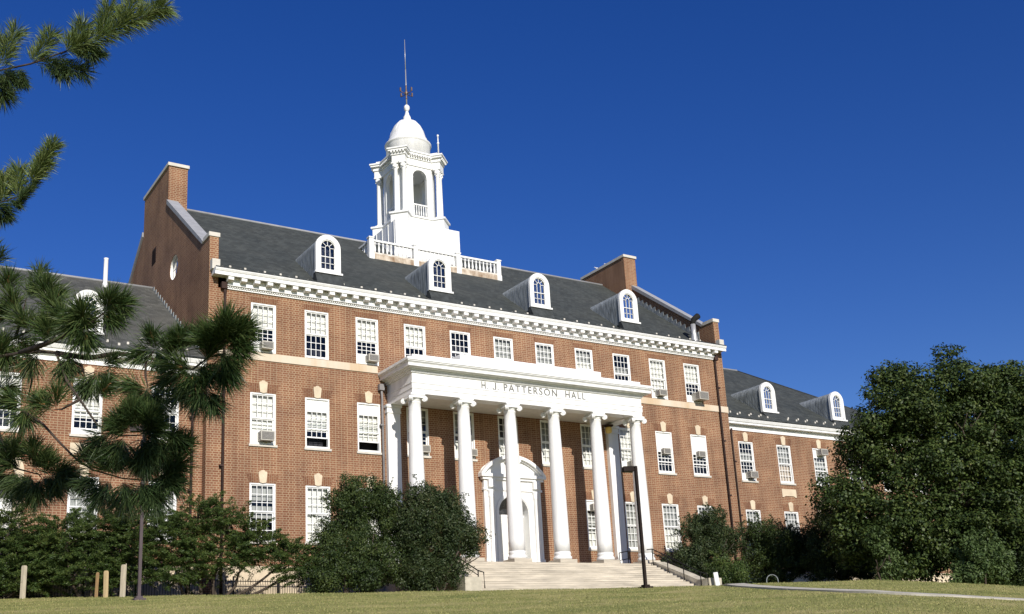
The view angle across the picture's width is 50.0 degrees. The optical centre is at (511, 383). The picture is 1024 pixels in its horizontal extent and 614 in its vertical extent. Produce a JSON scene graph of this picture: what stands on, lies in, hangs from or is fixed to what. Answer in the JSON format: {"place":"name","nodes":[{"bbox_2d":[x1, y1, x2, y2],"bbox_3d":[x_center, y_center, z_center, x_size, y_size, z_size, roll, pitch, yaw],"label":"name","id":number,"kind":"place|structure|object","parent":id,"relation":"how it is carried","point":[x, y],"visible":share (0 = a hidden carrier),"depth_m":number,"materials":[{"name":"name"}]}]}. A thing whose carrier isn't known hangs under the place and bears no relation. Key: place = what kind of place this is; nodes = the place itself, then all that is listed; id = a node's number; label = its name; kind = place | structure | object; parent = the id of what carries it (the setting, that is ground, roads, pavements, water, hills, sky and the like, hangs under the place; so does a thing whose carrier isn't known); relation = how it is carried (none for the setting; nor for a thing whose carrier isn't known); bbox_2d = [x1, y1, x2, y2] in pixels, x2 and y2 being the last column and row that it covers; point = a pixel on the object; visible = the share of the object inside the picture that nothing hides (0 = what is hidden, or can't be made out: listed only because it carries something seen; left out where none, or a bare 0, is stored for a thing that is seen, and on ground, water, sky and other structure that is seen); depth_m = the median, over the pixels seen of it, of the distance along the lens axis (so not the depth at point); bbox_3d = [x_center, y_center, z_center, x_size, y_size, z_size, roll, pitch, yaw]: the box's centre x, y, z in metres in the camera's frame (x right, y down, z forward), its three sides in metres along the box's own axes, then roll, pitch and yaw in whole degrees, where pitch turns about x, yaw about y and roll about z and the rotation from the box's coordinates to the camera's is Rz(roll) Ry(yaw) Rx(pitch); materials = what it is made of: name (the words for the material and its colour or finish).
{"place":"outdoors","nodes":[
{"label":"outdoors","id":0,"kind":"place"},
{"bbox_2d":[0,579,1023,613],"bbox_3d":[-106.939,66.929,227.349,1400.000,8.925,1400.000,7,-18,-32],"label":"lawn","id":1,"kind":"structure","parent":0,"point":[577,601],"depth_m":38.34,"materials":[{"name":"green plant"}]},
{"bbox_2d":[20,565,26,598],"bbox_3d":[-22.117,9.123,49.682,0.170,1.780,0.170,-11,-17,27],"label":"wooden post","id":2,"kind":"object","parent":1,"relation":"on","point":[23,581],"visible":0.82,"depth_m":49.66,"materials":[{"name":"brown wood"}]},
{"bbox_2d":[0,500,77,598],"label":"evergreen shrub","id":3,"kind":"object","parent":1,"relation":"on","point":[9,548],"visible":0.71,"depth_m":51.07,"materials":[{"name":"green plant"}]},
{"bbox_2d":[19,505,168,596],"bbox_3d":[-19.819,8.212,52.653,7.385,5.676,4.256,7,-18,-32],"label":"evergreen shrub","id":4,"kind":"object","parent":1,"relation":"on","point":[87,542],"visible":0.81,"depth_m":51.83,"materials":[{"name":"green plant"}]},
{"bbox_2d":[94,572,98,596],"bbox_3d":[-18.748,9.224,49.560,0.100,1.420,0.100,-11,-19,27],"label":"wooden post","id":5,"kind":"object","parent":1,"relation":"on","point":[96,584],"visible":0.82,"depth_m":49.58,"materials":[{"name":"brown wood"}]},
{"bbox_2d":[103,571,108,597],"bbox_3d":[-18.332,9.183,49.552,0.150,1.480,0.150,-11,-16,27],"label":"wooden post","id":6,"kind":"object","parent":1,"relation":"on","point":[105,584],"visible":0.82,"depth_m":49.53,"materials":[{"name":"beige wood"}]},
{"bbox_2d":[120,564,126,596],"bbox_3d":[-17.561,9.027,49.649,0.170,1.801,0.239,-11,-18,27],"label":"wooden post","id":7,"kind":"object","parent":1,"relation":"on","point":[123,580],"visible":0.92,"depth_m":49.60,"materials":[{"name":"brown wood"}]},
{"bbox_2d":[0,0,267,523],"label":"pine tree","id":8,"kind":"object","parent":1,"relation":"on","point":[168,461],"visible":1,"depth_m":5.19,"materials":[{"name":"green plant"}]},
{"bbox_2d":[130,426,145,599],"bbox_3d":[-16.077,5.529,47.056,0.862,7.650,0.604,7,-18,-32],"label":"street lamp","id":9,"kind":"object","parent":1,"relation":"on","point":[138,597],"visible":0.39,"depth_m":46.57,"materials":[{"name":"grey metal"}]},
{"bbox_2d":[0,574,360,598],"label":"iron fence","id":10,"kind":"object","parent":1,"relation":"on","point":[202,580],"visible":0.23,"depth_m":56.06,"materials":[{"name":"black metal"}]},
{"bbox_2d":[120,490,329,594],"bbox_3d":[-13.437,7.760,52.900,10.310,5.322,4.116,3,-16,-22],"label":"evergreen shrub","id":11,"kind":"object","parent":1,"relation":"on","point":[247,554],"visible":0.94,"depth_m":52.16,"materials":[{"name":"green plant"}]},
{"bbox_2d":[294,528,400,592],"bbox_3d":[-7.872,8.705,53.192,5.462,3.500,2.916,7,-18,-32],"label":"yew","id":12,"kind":"object","parent":1,"relation":"on","point":[355,570],"visible":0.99,"depth_m":52.80,"materials":[{"name":"green plant"}]},
{"bbox_2d":[306,471,433,592],"bbox_3d":[-7.220,7.666,55.816,6.702,6.520,4.164,7,-18,-32],"label":"yew","id":13,"kind":"object","parent":1,"relation":"on","point":[378,506],"visible":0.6,"depth_m":55.18,"materials":[{"name":"green plant"}]},
{"bbox_2d":[386,474,495,591],"bbox_3d":[-3.856,7.893,56.407,5.782,6.586,4.015,7,-18,-32],"label":"yew","id":14,"kind":"object","parent":1,"relation":"on","point":[451,530],"visible":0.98,"depth_m":55.49,"materials":[{"name":"green plant"}]},
{"bbox_2d":[0,39,952,599],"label":"brick hall","id":15,"kind":"structure","parent":1,"relation":"on","point":[536,389],"depth_m":69.44,"materials":[{"name":"red brick"}]},
{"bbox_2d":[0,372,21,432],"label":"window","id":16,"kind":"structure","parent":15,"relation":"in","point":[3,429],"depth_m":55.00,"materials":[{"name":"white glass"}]},
{"bbox_2d":[67,477,98,531],"bbox_3d":[-21.775,6.289,55.587,1.480,3.200,0.330,7,-18,-32],"label":"window","id":17,"kind":"structure","parent":15,"relation":"in","point":[72,503],"depth_m":55.58,"materials":[{"name":"white glass"}]},
{"bbox_2d":[69,378,102,437],"bbox_3d":[-22.042,1.286,56.925,1.640,3.090,0.385,7,-18,-32],"label":"window","id":18,"kind":"structure","parent":15,"relation":"in","point":[77,412],"depth_m":56.85,"materials":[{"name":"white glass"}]},
{"bbox_2d":[150,482,175,541],"bbox_3d":[-18.407,6.731,57.662,1.640,3.330,0.385,7,-18,-32],"label":"window","id":19,"kind":"structure","parent":15,"relation":"in","point":[171,506],"depth_m":58.06,"materials":[{"name":"white glass"}]},
{"bbox_2d":[152,389,178,441],"bbox_3d":[-18.693,1.673,59.039,1.640,3.090,0.385,7,-18,-32],"label":"window","id":20,"kind":"structure","parent":15,"relation":"in","point":[176,419],"depth_m":59.34,"materials":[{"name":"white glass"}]},
{"bbox_2d":[248,392,277,447],"bbox_3d":[-13.952,2.033,61.345,1.650,3.090,0.385,7,-18,-32],"label":"window","id":21,"kind":"structure","parent":15,"relation":"in","point":[261,411],"depth_m":61.49,"materials":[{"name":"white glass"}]},
{"bbox_2d":[249,483,276,543],"bbox_3d":[-13.667,7.091,59.968,1.650,3.330,0.385,7,-18,-32],"label":"window","id":22,"kind":"structure","parent":15,"relation":"in","point":[262,495],"depth_m":60.27,"materials":[{"name":"white glass"}]},
{"bbox_2d":[251,302,275,353],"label":"window","id":23,"kind":"structure","parent":15,"relation":"in","point":[265,310],"depth_m":63.07,"materials":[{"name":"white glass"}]},
{"bbox_2d":[257,430,274,442],"bbox_3d":[-13.661,2.929,60.946,0.804,0.542,0.695,7,-18,-32],"label":"air conditioner","id":24,"kind":"object","parent":15,"relation":"attached to","point":[265,436],"visible":1,"depth_m":60.70,"materials":[{"name":"beige metal"}]},
{"bbox_2d":[259,340,273,350],"bbox_3d":[-13.955,-2.135,62.337,0.684,0.442,0.665,7,-18,-32],"label":"air conditioner","id":25,"kind":"object","parent":15,"relation":"attached to","point":[270,346],"visible":0.92,"depth_m":62.12,"materials":[{"name":"beige metal"}]},
{"bbox_2d":[305,310,328,359],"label":"window","id":26,"kind":"structure","parent":15,"relation":"in","point":[316,323],"depth_m":64.69,"materials":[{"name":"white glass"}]},
{"bbox_2d":[304,397,331,451],"bbox_3d":[-11.217,2.349,63.072,1.650,3.090,0.385,7,-18,-32],"label":"window","id":27,"kind":"structure","parent":15,"relation":"in","point":[316,409],"depth_m":63.19,"materials":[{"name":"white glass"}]},
{"bbox_2d":[305,485,330,544],"bbox_3d":[-10.931,7.407,61.695,1.650,3.330,0.385,7,-18,-32],"label":"window","id":28,"kind":"structure","parent":15,"relation":"in","point":[313,504],"depth_m":61.84,"materials":[{"name":"white glass"}]},
{"bbox_2d":[356,317,378,365],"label":"window","id":29,"kind":"structure","parent":15,"relation":"in","point":[366,332],"depth_m":66.40,"materials":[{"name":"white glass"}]},
{"bbox_2d":[357,402,381,454],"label":"window","id":30,"kind":"structure","parent":15,"relation":"in","point":[368,414],"depth_m":64.93,"materials":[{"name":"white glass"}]},
{"bbox_2d":[365,353,378,363],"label":"air conditioner","id":31,"kind":"object","parent":15,"relation":"attached to","point":[372,358],"visible":1,"depth_m":65.63,"materials":[{"name":"beige metal"}]},
{"bbox_2d":[404,324,425,356],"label":"window","id":32,"kind":"structure","parent":15,"relation":"in","point":[414,335],"depth_m":68.23,"materials":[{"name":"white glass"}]},
{"bbox_2d":[406,407,431,457],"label":"window","id":33,"kind":"structure","parent":15,"relation":"in","point":[424,418],"depth_m":66.81,"materials":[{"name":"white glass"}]},
{"bbox_2d":[423,445,430,453],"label":"air conditioner","id":34,"kind":"object","parent":15,"relation":"attached to","point":[426,449],"visible":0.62,"depth_m":66.09,"materials":[{"name":"beige metal"}]},
{"bbox_2d":[450,330,470,358],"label":"window","id":35,"kind":"structure","parent":15,"relation":"in","point":[455,332],"depth_m":69.88,"materials":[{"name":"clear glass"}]},
{"bbox_2d":[453,411,477,461],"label":"window","id":36,"kind":"structure","parent":15,"relation":"in","point":[455,417],"depth_m":68.36,"materials":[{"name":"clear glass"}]},
{"bbox_2d":[472,449,477,456],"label":"air conditioner","id":37,"kind":"object","parent":15,"relation":"attached to","point":[474,452],"visible":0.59,"depth_m":67.90,"materials":[{"name":"beige metal"}]},
{"bbox_2d":[493,336,513,360],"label":"window","id":38,"kind":"structure","parent":15,"relation":"in","point":[501,350],"depth_m":71.71,"materials":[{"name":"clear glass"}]},
{"bbox_2d":[497,416,518,456],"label":"window","id":39,"kind":"structure","parent":15,"relation":"in","point":[501,440],"depth_m":69.83,"materials":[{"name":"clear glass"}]},
{"bbox_2d":[535,342,553,365],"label":"window","id":40,"kind":"structure","parent":15,"relation":"in","point":[542,350],"depth_m":73.45,"materials":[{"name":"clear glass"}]},
{"bbox_2d":[540,420,549,466],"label":"window","id":41,"kind":"structure","parent":15,"relation":"in","point":[543,423],"depth_m":71.62,"materials":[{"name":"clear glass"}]},
{"bbox_2d":[575,348,592,370],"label":"window","id":42,"kind":"structure","parent":15,"relation":"in","point":[582,357],"depth_m":75.19,"materials":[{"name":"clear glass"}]},
{"bbox_2d":[580,424,591,469],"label":"window","id":43,"kind":"structure","parent":15,"relation":"in","point":[584,428],"depth_m":73.41,"materials":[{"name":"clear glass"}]},
{"bbox_2d":[586,500,596,550],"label":"window","id":44,"kind":"structure","parent":15,"relation":"in","point":[591,525],"depth_m":71.94,"materials":[{"name":"clear glass"}]},
{"bbox_2d":[589,503,594,511],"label":"air conditioner","id":45,"kind":"object","parent":15,"relation":"attached to","point":[592,509],"visible":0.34,"depth_m":71.96,"materials":[{"name":"beige metal"}]},
{"bbox_2d":[612,353,630,380],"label":"window","id":46,"kind":"structure","parent":15,"relation":"in","point":[624,372],"depth_m":76.82,"materials":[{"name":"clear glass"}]},
{"bbox_2d":[619,427,631,471],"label":"window","id":47,"kind":"structure","parent":15,"relation":"in","point":[624,433],"depth_m":75.26,"materials":[{"name":"clear glass"}]},
{"bbox_2d":[625,502,637,551],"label":"window","id":48,"kind":"structure","parent":15,"relation":"in","point":[629,506],"depth_m":73.78,"materials":[{"name":"clear glass"}]},
{"bbox_2d":[649,358,667,399],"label":"window","id":49,"kind":"structure","parent":15,"relation":"in","point":[656,371],"depth_m":78.51,"materials":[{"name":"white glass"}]},
{"bbox_2d":[654,389,667,396],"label":"air conditioner","id":50,"kind":"object","parent":15,"relation":"attached to","point":[660,392],"visible":1,"depth_m":77.58,"materials":[{"name":"beige metal"}]},
{"bbox_2d":[661,448,670,454],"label":"air conditioner","id":51,"kind":"object","parent":15,"relation":"attached to","point":[666,451],"visible":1,"depth_m":76.64,"materials":[{"name":"beige metal"}]},
{"bbox_2d":[655,431,676,474],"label":"window","id":52,"kind":"structure","parent":15,"relation":"in","point":[663,439],"depth_m":76.97,"materials":[{"name":"white glass"}]},
{"bbox_2d":[662,504,681,551],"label":"window","id":53,"kind":"structure","parent":15,"relation":"in","point":[669,519],"depth_m":75.69,"materials":[{"name":"white glass"}]},
{"bbox_2d":[683,363,701,403],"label":"window","id":54,"kind":"structure","parent":15,"relation":"in","point":[690,375],"depth_m":80.26,"materials":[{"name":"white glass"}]},
{"bbox_2d":[694,451,705,457],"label":"air conditioner","id":55,"kind":"object","parent":15,"relation":"attached to","point":[701,454],"visible":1,"depth_m":78.36,"materials":[{"name":"beige metal"}]},
{"bbox_2d":[692,391,708,401],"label":"air conditioner","id":56,"kind":"object","parent":15,"relation":"attached to","point":[700,396],"visible":1,"depth_m":79.28,"materials":[{"name":"beige metal"}]},
{"bbox_2d":[690,434,711,477],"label":"window","id":57,"kind":"structure","parent":15,"relation":"in","point":[698,442],"depth_m":78.68,"materials":[{"name":"white glass"}]},
{"bbox_2d":[697,505,710,515],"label":"window","id":58,"kind":"structure","parent":15,"relation":"in","point":[700,508],"depth_m":77.56,"materials":[{"name":"white glass"}]},
{"bbox_2d":[738,441,758,482],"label":"window","id":59,"kind":"structure","parent":15,"relation":"in","point":[744,457],"depth_m":82.03,"materials":[{"name":"white glass"}]},
{"bbox_2d":[745,471,758,478],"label":"air conditioner","id":60,"kind":"object","parent":15,"relation":"attached to","point":[751,474],"visible":1,"depth_m":81.23,"materials":[{"name":"beige metal"}]},
{"bbox_2d":[746,509,760,553],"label":"window","id":61,"kind":"structure","parent":15,"relation":"in","point":[750,513],"depth_m":80.94,"materials":[{"name":"white glass"}]},
{"bbox_2d":[776,445,795,485],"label":"window","id":62,"kind":"structure","parent":15,"relation":"in","point":[784,468],"depth_m":84.17,"materials":[{"name":"white glass"}]},
{"bbox_2d":[784,511,799,530],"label":"window","id":63,"kind":"structure","parent":15,"relation":"in","point":[791,516],"depth_m":83.11,"materials":[{"name":"white glass"}]},
{"bbox_2d":[812,448,828,485],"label":"window","id":64,"kind":"structure","parent":15,"relation":"in","point":[818,460],"depth_m":86.25,"materials":[{"name":"white glass"}]},
{"bbox_2d":[816,449,827,455],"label":"air conditioner","id":65,"kind":"object","parent":15,"relation":"attached to","point":[821,452],"visible":1,"depth_m":86.04,"materials":[{"name":"beige metal"}]},
{"bbox_2d":[384,549,721,591],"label":"stone steps","id":66,"kind":"structure","parent":1,"relation":"on","point":[488,575],"depth_m":62.73,"materials":[{"name":"stone"}]},
{"bbox_2d":[622,466,652,587],"bbox_3d":[5.597,6.490,49.443,0.858,5.650,0.635,7,-18,-32],"label":"street lamp","id":67,"kind":"object","parent":1,"relation":"on","point":[628,469],"visible":0.84,"depth_m":49.52,"materials":[{"name":"brown metal"}]},
{"bbox_2d":[658,503,747,577],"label":"yew","id":68,"kind":"object","parent":1,"relation":"on","point":[710,530],"visible":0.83,"depth_m":70.20,"materials":[{"name":"green plant"}]},
{"bbox_2d":[713,572,719,585],"bbox_3d":[11.983,11.529,64.178,0.260,1.020,0.080,-7,-15,-9],"label":"marker board","id":69,"kind":"object","parent":1,"relation":"on","point":[716,579],"visible":0.64,"depth_m":64.17,"materials":[{"name":"white"}]},
{"bbox_2d":[703,546,752,583],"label":"yew","id":70,"kind":"object","parent":1,"relation":"on","point":[730,572],"visible":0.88,"depth_m":66.75,"materials":[{"name":"green plant"}]},
{"bbox_2d":[736,511,813,583],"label":"yew","id":71,"kind":"object","parent":1,"relation":"on","point":[775,550],"visible":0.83,"depth_m":71.46,"materials":[{"name":"green plant"}]},
{"bbox_2d":[795,506,909,581],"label":"yew","id":72,"kind":"object","parent":1,"relation":"on","point":[818,566],"visible":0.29,"depth_m":70.96,"materials":[{"name":"green plant"}]},
{"bbox_2d":[722,583,1023,599],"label":"footpath","id":73,"kind":"structure","parent":1,"relation":"on","point":[745,585],"depth_m":38.69,"materials":[{"name":"concrete"}]},
{"bbox_2d":[860,519,904,580],"bbox_3d":[21.599,9.761,63.344,2.900,3.957,2.411,0,-16,-11],"label":"leafy shrub","id":74,"kind":"object","parent":1,"relation":"on","point":[884,551],"visible":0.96,"depth_m":63.05,"materials":[{"name":"green plant"}]},
{"bbox_2d":[805,342,1023,582],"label":"broadleaf tree","id":75,"kind":"object","parent":1,"relation":"on","point":[921,422],"visible":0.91,"depth_m":65.04,"materials":[{"name":"green plant"}]},
{"bbox_2d":[944,524,1019,584],"bbox_3d":[26.410,9.755,61.483,5.944,3.708,3.127,7,-18,-32],"label":"leafy shrub","id":76,"kind":"object","parent":1,"relation":"on","point":[981,561],"visible":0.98,"depth_m":60.48,"materials":[{"name":"green plant"}]},
{"bbox_2d":[960,478,1015,585],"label":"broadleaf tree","id":77,"kind":"object","parent":1,"relation":"on","point":[1011,583],"visible":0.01,"depth_m":101.46,"materials":[{"name":"green plant"}]},
{"bbox_2d":[1010,543,1023,585],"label":"bush","id":78,"kind":"object","parent":1,"relation":"on","point":[1019,579],"visible":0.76,"depth_m":61.49,"materials":[{"name":"green plant"}]},
{"bbox_2d":[0,0,1023,473],"label":"sky","id":79,"kind":"structure","parent":0,"point":[838,185],"materials":[{"name":"blue"}]}
]}

